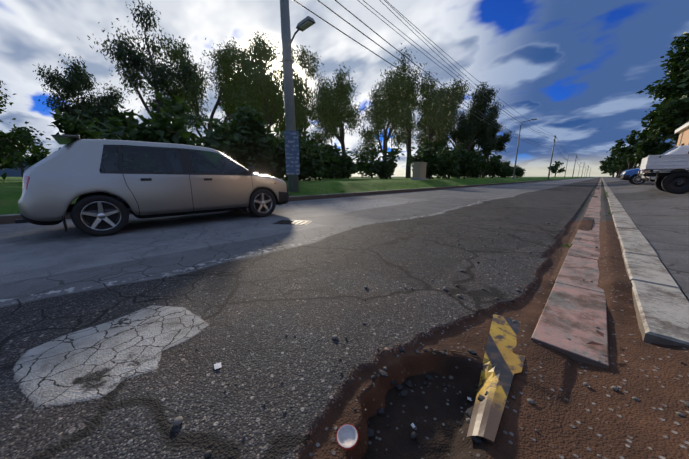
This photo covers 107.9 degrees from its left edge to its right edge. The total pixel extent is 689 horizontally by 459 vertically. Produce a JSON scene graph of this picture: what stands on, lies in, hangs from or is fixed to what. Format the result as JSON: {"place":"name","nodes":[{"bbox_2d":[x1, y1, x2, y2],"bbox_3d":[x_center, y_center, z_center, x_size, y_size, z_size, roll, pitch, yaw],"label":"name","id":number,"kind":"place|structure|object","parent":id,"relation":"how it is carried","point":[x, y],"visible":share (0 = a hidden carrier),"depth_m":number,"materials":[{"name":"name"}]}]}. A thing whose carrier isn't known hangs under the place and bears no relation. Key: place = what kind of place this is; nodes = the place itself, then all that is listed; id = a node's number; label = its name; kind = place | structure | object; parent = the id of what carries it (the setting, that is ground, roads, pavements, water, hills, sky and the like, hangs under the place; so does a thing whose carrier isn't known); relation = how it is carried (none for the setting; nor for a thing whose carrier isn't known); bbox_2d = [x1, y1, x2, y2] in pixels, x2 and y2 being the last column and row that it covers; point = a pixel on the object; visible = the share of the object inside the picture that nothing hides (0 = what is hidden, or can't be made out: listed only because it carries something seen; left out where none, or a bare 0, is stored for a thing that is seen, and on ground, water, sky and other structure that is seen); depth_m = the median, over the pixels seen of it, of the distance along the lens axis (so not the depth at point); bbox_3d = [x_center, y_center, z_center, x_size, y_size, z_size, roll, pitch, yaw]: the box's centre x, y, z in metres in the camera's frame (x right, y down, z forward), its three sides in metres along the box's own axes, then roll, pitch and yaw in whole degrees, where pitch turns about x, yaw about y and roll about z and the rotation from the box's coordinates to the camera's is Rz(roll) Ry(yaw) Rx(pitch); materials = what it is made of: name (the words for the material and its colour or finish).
{"place":"outdoors","nodes":[
{"label":"outdoors","id":0,"kind":"place"},
{"bbox_2d":[0,157,28,176],"bbox_3d":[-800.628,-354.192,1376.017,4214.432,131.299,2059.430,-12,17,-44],"label":"hills","id":1,"kind":"structure","parent":0,"point":[12,172],"depth_m":1554.46,"materials":[{"name":"blue"}]},
{"bbox_2d":[0,177,587,214],"bbox_3d":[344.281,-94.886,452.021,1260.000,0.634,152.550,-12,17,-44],"label":"verge","id":2,"kind":"structure","parent":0,"point":[10,191],"depth_m":13.85,"materials":[{"name":"green plant"}]},
{"bbox_2d":[0,80,9,113],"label":"tree","id":3,"kind":"object","parent":2,"relation":"on","point":[4,95],"visible":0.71,"depth_m":18.88,"materials":[{"name":"green plant"}]},
{"bbox_2d":[0,130,42,179],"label":"tree","id":4,"kind":"object","parent":2,"relation":"on","point":[9,160],"visible":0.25,"depth_m":14.23,"materials":[{"name":"green plant"}]},
{"bbox_2d":[0,84,51,166],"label":"tree","id":5,"kind":"object","parent":2,"relation":"on","point":[7,142],"visible":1,"depth_m":12.66,"materials":[{"name":"green plant"}]},
{"bbox_2d":[3,124,50,177],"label":"tree","id":6,"kind":"object","parent":2,"relation":"on","point":[31,161],"visible":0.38,"depth_m":44.59,"materials":[{"name":"green plant"}]},
{"bbox_2d":[32,53,129,136],"bbox_3d":[-25.349,-10.472,25.098,7.284,11.134,6.326,1,12,4],"label":"tree","id":7,"kind":"object","parent":2,"relation":"on","point":[78,78],"visible":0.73,"depth_m":23.61,"materials":[{"name":"green plant"}]},
{"bbox_2d":[48,109,117,170],"bbox_3d":[-15.869,-4.998,16.155,3.907,4.410,4.708,-12,17,-44],"label":"bush","id":8,"kind":"object","parent":2,"relation":"on","point":[67,124],"visible":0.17,"depth_m":14.42,"materials":[{"name":"green plant"}]},
{"bbox_2d":[85,103,158,171],"bbox_3d":[-12.091,-4.892,15.326,5.204,4.592,3.745,-12,17,-44],"label":"bush","id":9,"kind":"object","parent":2,"relation":"on","point":[121,115],"visible":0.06,"depth_m":13.95,"materials":[{"name":"green plant"}]},
{"bbox_2d":[87,0,214,134],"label":"tree","id":10,"kind":"object","parent":2,"relation":"on","point":[132,65],"visible":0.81,"depth_m":18.51,"materials":[{"name":"green plant"}]},
{"bbox_2d":[102,119,212,172],"bbox_3d":[-10.189,-4.692,15.364,5.664,4.181,3.682,-3,12,-15],"label":"bush","id":11,"kind":"object","parent":2,"relation":"on","point":[194,141],"visible":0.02,"depth_m":15.21,"materials":[{"name":"green plant"}]},
{"bbox_2d":[99,87,243,172],"bbox_3d":[-7.844,-3.991,11.874,5.341,4.289,4.034,-12,17,-44],"label":"bush","id":12,"kind":"object","parent":2,"relation":"on","point":[168,129],"visible":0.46,"depth_m":10.84,"materials":[{"name":"green plant"}]},
{"bbox_2d":[150,30,263,168],"bbox_3d":[-12.137,-10.939,22.892,10.214,13.137,6.300,-1,12,-6],"label":"tree","id":13,"kind":"object","parent":2,"relation":"on","point":[223,57],"visible":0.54,"depth_m":22.30,"materials":[{"name":"green plant"}]},
{"bbox_2d":[194,103,284,174],"bbox_3d":[-5.953,-5.197,15.609,6.059,5.076,4.349,-12,17,-44],"label":"bush","id":14,"kind":"object","parent":2,"relation":"on","point":[242,122],"visible":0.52,"depth_m":14.72,"materials":[{"name":"green plant"}]},
{"bbox_2d":[204,104,275,176],"bbox_3d":[-6.087,-5.469,16.602,3.906,5.162,4.930,0,12,2],"label":"bush","id":15,"kind":"object","parent":2,"relation":"on","point":[260,145],"visible":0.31,"depth_m":14.97,"materials":[{"name":"green plant"}]},
{"bbox_2d":[203,31,313,136],"bbox_3d":[-8.717,-11.954,24.887,8.949,14.270,10.511,-12,17,-44],"label":"tree","id":16,"kind":"object","parent":2,"relation":"on","point":[274,111],"visible":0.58,"depth_m":23.09,"materials":[{"name":"green plant"}]},
{"bbox_2d":[214,47,305,136],"bbox_3d":[-9.949,-13.905,31.904,9.878,15.079,11.379,-12,17,-44],"label":"tree","id":17,"kind":"object","parent":2,"relation":"on","point":[253,83],"visible":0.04,"depth_m":29.06,"materials":[{"name":"green plant"}]},
{"bbox_2d":[228,100,302,179],"bbox_3d":[-5.419,-5.575,16.330,6.114,5.498,4.255,3,12,14],"label":"bush","id":18,"kind":"object","parent":2,"relation":"on","point":[271,160],"visible":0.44,"depth_m":15.41,"materials":[{"name":"green plant"}]},
{"bbox_2d":[280,0,315,192],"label":"power pole","id":19,"kind":"object","parent":2,"relation":"on","point":[291,134],"visible":0.98,"depth_m":9.00,"materials":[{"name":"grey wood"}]},
{"bbox_2d":[293,0,590,170],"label":"power lines","id":20,"kind":"object","parent":19,"relation":"attached to","point":[422,69],"visible":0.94,"depth_m":14.44,"materials":[{"name":"black metal"}]},
{"bbox_2d":[269,121,337,180],"bbox_3d":[-3.072,-5.104,17.104,4.949,4.257,4.656,-12,17,-44],"label":"bush","id":21,"kind":"object","parent":2,"relation":"on","point":[310,167],"visible":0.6,"depth_m":16.92,"materials":[{"name":"green plant"}]},
{"bbox_2d":[269,45,344,149],"bbox_3d":[-3.928,-12.560,28.458,7.690,14.088,7.912,2,12,9],"label":"tree","id":22,"kind":"object","parent":2,"relation":"on","point":[328,131],"visible":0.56,"depth_m":26.99,"materials":[{"name":"green plant"}]},
{"bbox_2d":[305,141,343,178],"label":"bush","id":23,"kind":"object","parent":2,"relation":"on","point":[330,164],"visible":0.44,"depth_m":25.97,"materials":[{"name":"green plant"}]},
{"bbox_2d":[316,134,346,167],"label":"bush","id":24,"kind":"object","parent":2,"relation":"on","point":[334,147],"visible":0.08,"depth_m":29.41,"materials":[{"name":"green plant"}]},
{"bbox_2d":[309,62,365,155],"bbox_3d":[-1.063,-13.386,32.148,7.087,14.097,8.634,0,12,1],"label":"tree","id":25,"kind":"object","parent":2,"relation":"on","point":[345,111],"visible":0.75,"depth_m":29.68,"materials":[{"name":"green plant"}]},
{"bbox_2d":[317,144,357,178],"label":"bush","id":26,"kind":"object","parent":2,"relation":"on","point":[345,167],"visible":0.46,"depth_m":29.04,"materials":[{"name":"green plant"}]},
{"bbox_2d":[328,144,354,172],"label":"bush","id":27,"kind":"object","parent":2,"relation":"on","point":[345,157],"visible":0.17,"depth_m":30.06,"materials":[{"name":"green plant"}]},
{"bbox_2d":[353,141,382,177],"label":"bush","id":28,"kind":"object","parent":2,"relation":"on","point":[360,165],"visible":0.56,"depth_m":31.80,"materials":[{"name":"green plant"}]},
{"bbox_2d":[361,143,404,178],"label":"bush","id":29,"kind":"object","parent":2,"relation":"on","point":[381,169],"visible":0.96,"depth_m":27.87,"materials":[{"name":"green plant"}]},
{"bbox_2d":[349,80,418,160],"bbox_3d":[6.092,-14.768,37.370,11.258,14.701,8.656,-12,17,-44],"label":"tree","id":30,"kind":"object","parent":2,"relation":"on","point":[380,111],"visible":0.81,"depth_m":34.82,"materials":[{"name":"green plant"}]},
{"bbox_2d":[372,44,429,177],"bbox_3d":[8.841,-16.773,36.724,10.767,18.900,8.265,-12,17,-44],"label":"tree","id":31,"kind":"object","parent":2,"relation":"on","point":[404,137],"visible":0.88,"depth_m":34.55,"materials":[{"name":"green plant"}]},
{"bbox_2d":[411,162,426,179],"bbox_3d":[5.828,-4.493,19.484,0.750,1.410,1.500,8,14,34],"label":"utility box","id":32,"kind":"object","parent":2,"relation":"on","point":[419,170],"visible":0.98,"depth_m":18.99,"materials":[{"name":"grey metal"}]},
{"bbox_2d":[407,147,441,178],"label":"bush","id":33,"kind":"object","parent":2,"relation":"on","point":[432,173],"visible":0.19,"depth_m":28.07,"materials":[{"name":"green plant"}]},
{"bbox_2d":[407,136,450,178],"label":"bush","id":34,"kind":"object","parent":2,"relation":"on","point":[423,156],"visible":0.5,"depth_m":27.37,"materials":[{"name":"green plant"}]},
{"bbox_2d":[411,69,469,150],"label":"tree","id":35,"kind":"object","parent":2,"relation":"on","point":[437,114],"visible":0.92,"depth_m":35.48,"materials":[{"name":"green plant"}]},
{"bbox_2d":[431,142,461,178],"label":"bush","id":36,"kind":"object","parent":2,"relation":"on","point":[450,166],"visible":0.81,"depth_m":28.89,"materials":[{"name":"green plant"}]},
{"bbox_2d":[414,81,499,177],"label":"tree","id":37,"kind":"object","parent":2,"relation":"on","point":[465,128],"visible":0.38,"depth_m":40.23,"materials":[{"name":"green plant"}]},
{"bbox_2d":[447,149,474,178],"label":"bush","id":38,"kind":"object","parent":2,"relation":"on","point":[462,159],"visible":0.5,"depth_m":33.50,"materials":[{"name":"green plant"}]},
{"bbox_2d":[456,139,485,178],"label":"bush","id":39,"kind":"object","parent":2,"relation":"on","point":[473,167],"visible":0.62,"depth_m":33.30,"materials":[{"name":"green plant"}]},
{"bbox_2d":[465,150,488,177],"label":"bush","id":40,"kind":"object","parent":2,"relation":"on","point":[484,164],"visible":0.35,"depth_m":43.84,"materials":[{"name":"green plant"}]},
{"bbox_2d":[449,101,505,154],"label":"tree","id":41,"kind":"object","parent":2,"relation":"on","point":[481,141],"visible":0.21,"depth_m":44.98,"materials":[{"name":"green plant"}]},
{"bbox_2d":[484,156,499,177],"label":"bush","id":42,"kind":"object","parent":2,"relation":"on","point":[492,164],"visible":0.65,"depth_m":51.13,"materials":[{"name":"green plant"}]},
{"bbox_2d":[473,120,514,177],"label":"tree","id":43,"kind":"object","parent":2,"relation":"on","point":[491,146],"visible":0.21,"depth_m":46.90,"materials":[{"name":"green plant"}]},
{"bbox_2d":[490,156,504,177],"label":"bush","id":44,"kind":"object","parent":2,"relation":"on","point":[500,164],"visible":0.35,"depth_m":51.79,"materials":[{"name":"green plant"}]},
{"bbox_2d":[489,153,508,162],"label":"tree","id":45,"kind":"object","parent":2,"relation":"on","point":[499,157],"visible":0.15,"depth_m":95.22,"materials":[{"name":"green plant"}]},
{"bbox_2d":[493,160,515,177],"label":"bush","id":46,"kind":"object","parent":2,"relation":"on","point":[504,173],"visible":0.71,"depth_m":57.23,"materials":[{"name":"green plant"}]},
{"bbox_2d":[505,161,518,177],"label":"bush","id":47,"kind":"object","parent":2,"relation":"on","point":[509,163],"visible":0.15,"depth_m":66.38,"materials":[{"name":"green plant"}]},
{"bbox_2d":[513,165,525,177],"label":"bush","id":48,"kind":"object","parent":2,"relation":"on","point":[520,172],"visible":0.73,"depth_m":66.11,"materials":[{"name":"green plant"}]},
{"bbox_2d":[512,119,536,178],"bbox_3d":[25.320,-11.058,35.322,0.260,8.260,1.920,-12,17,-44],"label":"street light","id":49,"kind":"object","parent":2,"relation":"on","point":[513,177],"visible":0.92,"depth_m":35.85,"materials":[{"name":"grey metal"}]},
{"bbox_2d":[547,135,555,178],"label":"power pole","id":50,"kind":"object","parent":2,"relation":"on","point":[551,157],"visible":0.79,"depth_m":55.29,"materials":[{"name":"grey wood"}]},
{"bbox_2d":[548,161,565,176],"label":"tree","id":51,"kind":"object","parent":2,"relation":"on","point":[554,169],"visible":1,"depth_m":144.03,"materials":[{"name":"green plant"}]},
{"bbox_2d":[0,177,688,458],"bbox_3d":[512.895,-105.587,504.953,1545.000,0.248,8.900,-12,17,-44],"label":"road","id":52,"kind":"structure","parent":0,"point":[109,361],"depth_m":1.29,"materials":[{"name":"grey asphalt"}]},
{"bbox_2d":[15,135,276,231],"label":"car trim parts","id":53,"kind":"object","parent":52,"relation":"on","point":[63,139],"visible":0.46,"depth_m":3.44,"materials":[{"name":"black plastic"}]},
{"bbox_2d":[18,139,288,224],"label":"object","id":54,"kind":"object","parent":52,"relation":"on","point":[55,184],"visible":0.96,"depth_m":3.74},
{"bbox_2d":[66,149,265,214],"bbox_3d":[-3.183,-0.960,4.558,2.950,0.978,1.450,-12,17,-44],"label":"car interior","id":55,"kind":"object","parent":54,"relation":"in","point":[167,162],"depth_m":4.14,"materials":[{"name":"black"}]},
{"bbox_2d":[71,189,275,235],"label":"car wheels","id":56,"kind":"object","parent":54,"relation":"attached to","point":[116,220],"visible":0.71,"depth_m":3.52,"materials":[{"name":"black rubber"}]},
{"bbox_2d":[123,175,252,214],"bbox_3d":[-3.010,-0.738,4.780,1.885,0.606,1.634,-12,17,-44],"label":"car door seam","id":57,"kind":"object","parent":54,"relation":"attached to","point":[191,192],"visible":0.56,"depth_m":3.71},
{"bbox_2d":[273,220,311,224],"bbox_3d":[-0.927,-0.130,4.535,0.620,0.020,0.420,2,12,10],"label":"drain cover","id":58,"kind":"object","parent":52,"relation":"on","point":[296,222],"visible":0.96,"depth_m":4.50,"materials":[{"name":"metal"}]},
{"bbox_2d":[0,177,590,223],"bbox_3d":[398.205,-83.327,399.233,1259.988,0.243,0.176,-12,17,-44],"label":"kerb","id":59,"kind":"structure","parent":52,"relation":"on","point":[8,219],"depth_m":10.70,"materials":[{"name":"grey concrete"}]},
{"bbox_2d":[12,180,612,247],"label":"weeds","id":60,"kind":"object","parent":52,"relation":"on","point":[566,245],"visible":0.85,"depth_m":9.52,"materials":[{"name":"green plant"}]},
{"bbox_2d":[214,362,470,427],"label":"paper scraps","id":61,"kind":"object","parent":52,"relation":"on","point":[217,365],"visible":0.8,"depth_m":1.08,"materials":[{"name":"grey"}]},
{"bbox_2d":[336,424,358,449],"bbox_3d":[0.009,0.651,0.788,0.072,0.009,0.071,5,22,25],"label":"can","id":62,"kind":"object","parent":52,"relation":"on","point":[347,436],"visible":0.94,"depth_m":0.79,"materials":[{"name":"silver metal"}]},
{"bbox_2d":[65,222,688,457],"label":"loose stones","id":63,"kind":"object","parent":52,"relation":"on","point":[178,421],"visible":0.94,"depth_m":1.01,"materials":[{"name":"grey stone"}]},
{"bbox_2d":[353,347,510,442],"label":"asphalt chunks","id":64,"kind":"object","parent":52,"relation":"on","point":[380,411],"visible":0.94,"depth_m":1.07,"materials":[{"name":"black asphalt"}]},
{"bbox_2d":[467,314,524,442],"bbox_3d":[0.720,0.629,1.143,0.197,0.090,0.887,9,15,37],"label":"chevron strip","id":65,"kind":"object","parent":52,"relation":"on","point":[503,363],"visible":1,"depth_m":1.07,"materials":[{"name":"yellow metal"}]},
{"bbox_2d":[450,231,622,357],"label":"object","id":66,"kind":"object","parent":52,"relation":"on","point":[595,343],"visible":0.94,"depth_m":1.20,"materials":[{"name":"brown plant"}]},
{"bbox_2d":[531,178,608,368],"bbox_3d":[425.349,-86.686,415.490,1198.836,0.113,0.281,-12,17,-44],"label":"pink kerb channel","id":67,"kind":"object","parent":52,"relation":"on","point":[574,309],"visible":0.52,"depth_m":1.56,"materials":[{"name":"pink concrete"}]},
{"bbox_2d":[602,178,688,346],"bbox_3d":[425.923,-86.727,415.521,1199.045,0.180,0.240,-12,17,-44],"label":"white kerb","id":68,"kind":"structure","parent":52,"relation":"on","point":[661,302],"depth_m":1.67,"materials":[{"name":"white concrete"}]},
{"bbox_2d":[0,0,688,176],"label":"sky","id":69,"kind":"structure","parent":0,"point":[578,68],"materials":[{"name":"blue"}]},
{"bbox_2d":[602,177,688,298],"bbox_3d":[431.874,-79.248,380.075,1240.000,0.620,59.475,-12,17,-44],"label":"parking apron","id":70,"kind":"object","parent":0,"point":[659,218],"visible":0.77,"depth_m":4.33,"materials":[{"name":"concrete"}]},
{"bbox_2d":[619,168,642,179],"bbox_3d":[20.840,-3.842,16.111,1.759,1.392,4.226,-12,17,-44],"label":"car","id":71,"kind":"object","parent":70,"relation":"on","point":[627,174],"visible":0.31,"depth_m":16.79,"materials":[{"name":"blue metal"}]},
{"bbox_2d":[629,174,644,184],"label":"blue suv wheels","id":72,"kind":"object","parent":71,"relation":"attached to","point":[635,179],"visible":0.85,"depth_m":16.62,"materials":[{"name":"rubber"}]},
{"bbox_2d":[638,154,688,181],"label":"bakkie body","id":73,"kind":"object","parent":70,"relation":"on","point":[666,165],"visible":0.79,"depth_m":8.23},
{"bbox_2d":[655,171,688,193],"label":"bakkie wheels","id":74,"kind":"object","parent":73,"relation":"attached to","point":[676,183],"visible":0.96,"depth_m":8.12,"materials":[{"name":"black rubber"}]},
{"bbox_2d":[641,145,688,181],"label":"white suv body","id":75,"kind":"object","parent":70,"relation":"on","point":[683,149],"visible":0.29,"depth_m":10.26,"materials":[{"name":"white metal"}]},
{"bbox_2d":[674,121,688,145],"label":"building","id":76,"kind":"structure","parent":0,"point":[683,131],"depth_m":34.02,"materials":[{"name":"paint"}]},
{"label":"ground","id":77,"kind":"structure","parent":0,"visible":0},
{"bbox_2d":[599,153,615,177],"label":"tree","id":78,"kind":"object","parent":77,"relation":"on","point":[602,168],"visible":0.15,"depth_m":152.82,"materials":[{"name":"green plant"}]},
{"bbox_2d":[604,156,617,175],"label":"tree","id":79,"kind":"object","parent":77,"relation":"on","point":[609,162],"visible":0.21,"depth_m":113.38,"materials":[{"name":"green plant"}]},
{"bbox_2d":[600,159,637,177],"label":"tree","id":80,"kind":"object","parent":77,"relation":"on","point":[605,166],"visible":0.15,"depth_m":129.17,"materials":[{"name":"green plant"}]},
{"bbox_2d":[609,145,633,177],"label":"tree","id":81,"kind":"object","parent":77,"relation":"on","point":[620,164],"visible":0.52,"depth_m":96.79,"materials":[{"name":"green plant"}]},
{"bbox_2d":[607,130,667,169],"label":"tree","id":82,"kind":"object","parent":77,"relation":"on","point":[628,152],"visible":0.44,"depth_m":70.64,"materials":[{"name":"green plant"}]},
{"bbox_2d":[632,126,673,168],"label":"tree","id":83,"kind":"object","parent":77,"relation":"on","point":[648,146],"visible":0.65,"depth_m":54.13,"materials":[{"name":"green plant"}]},
{"bbox_2d":[636,31,688,145],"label":"tree","id":84,"kind":"object","parent":77,"relation":"on","point":[668,116],"visible":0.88,"depth_m":40.39,"materials":[{"name":"green plant"}]},
{"bbox_2d":[659,70,688,144],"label":"tree","id":85,"kind":"object","parent":77,"relation":"on","point":[684,91],"visible":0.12,"depth_m":39.52,"materials":[{"name":"green plant"}]}
]}

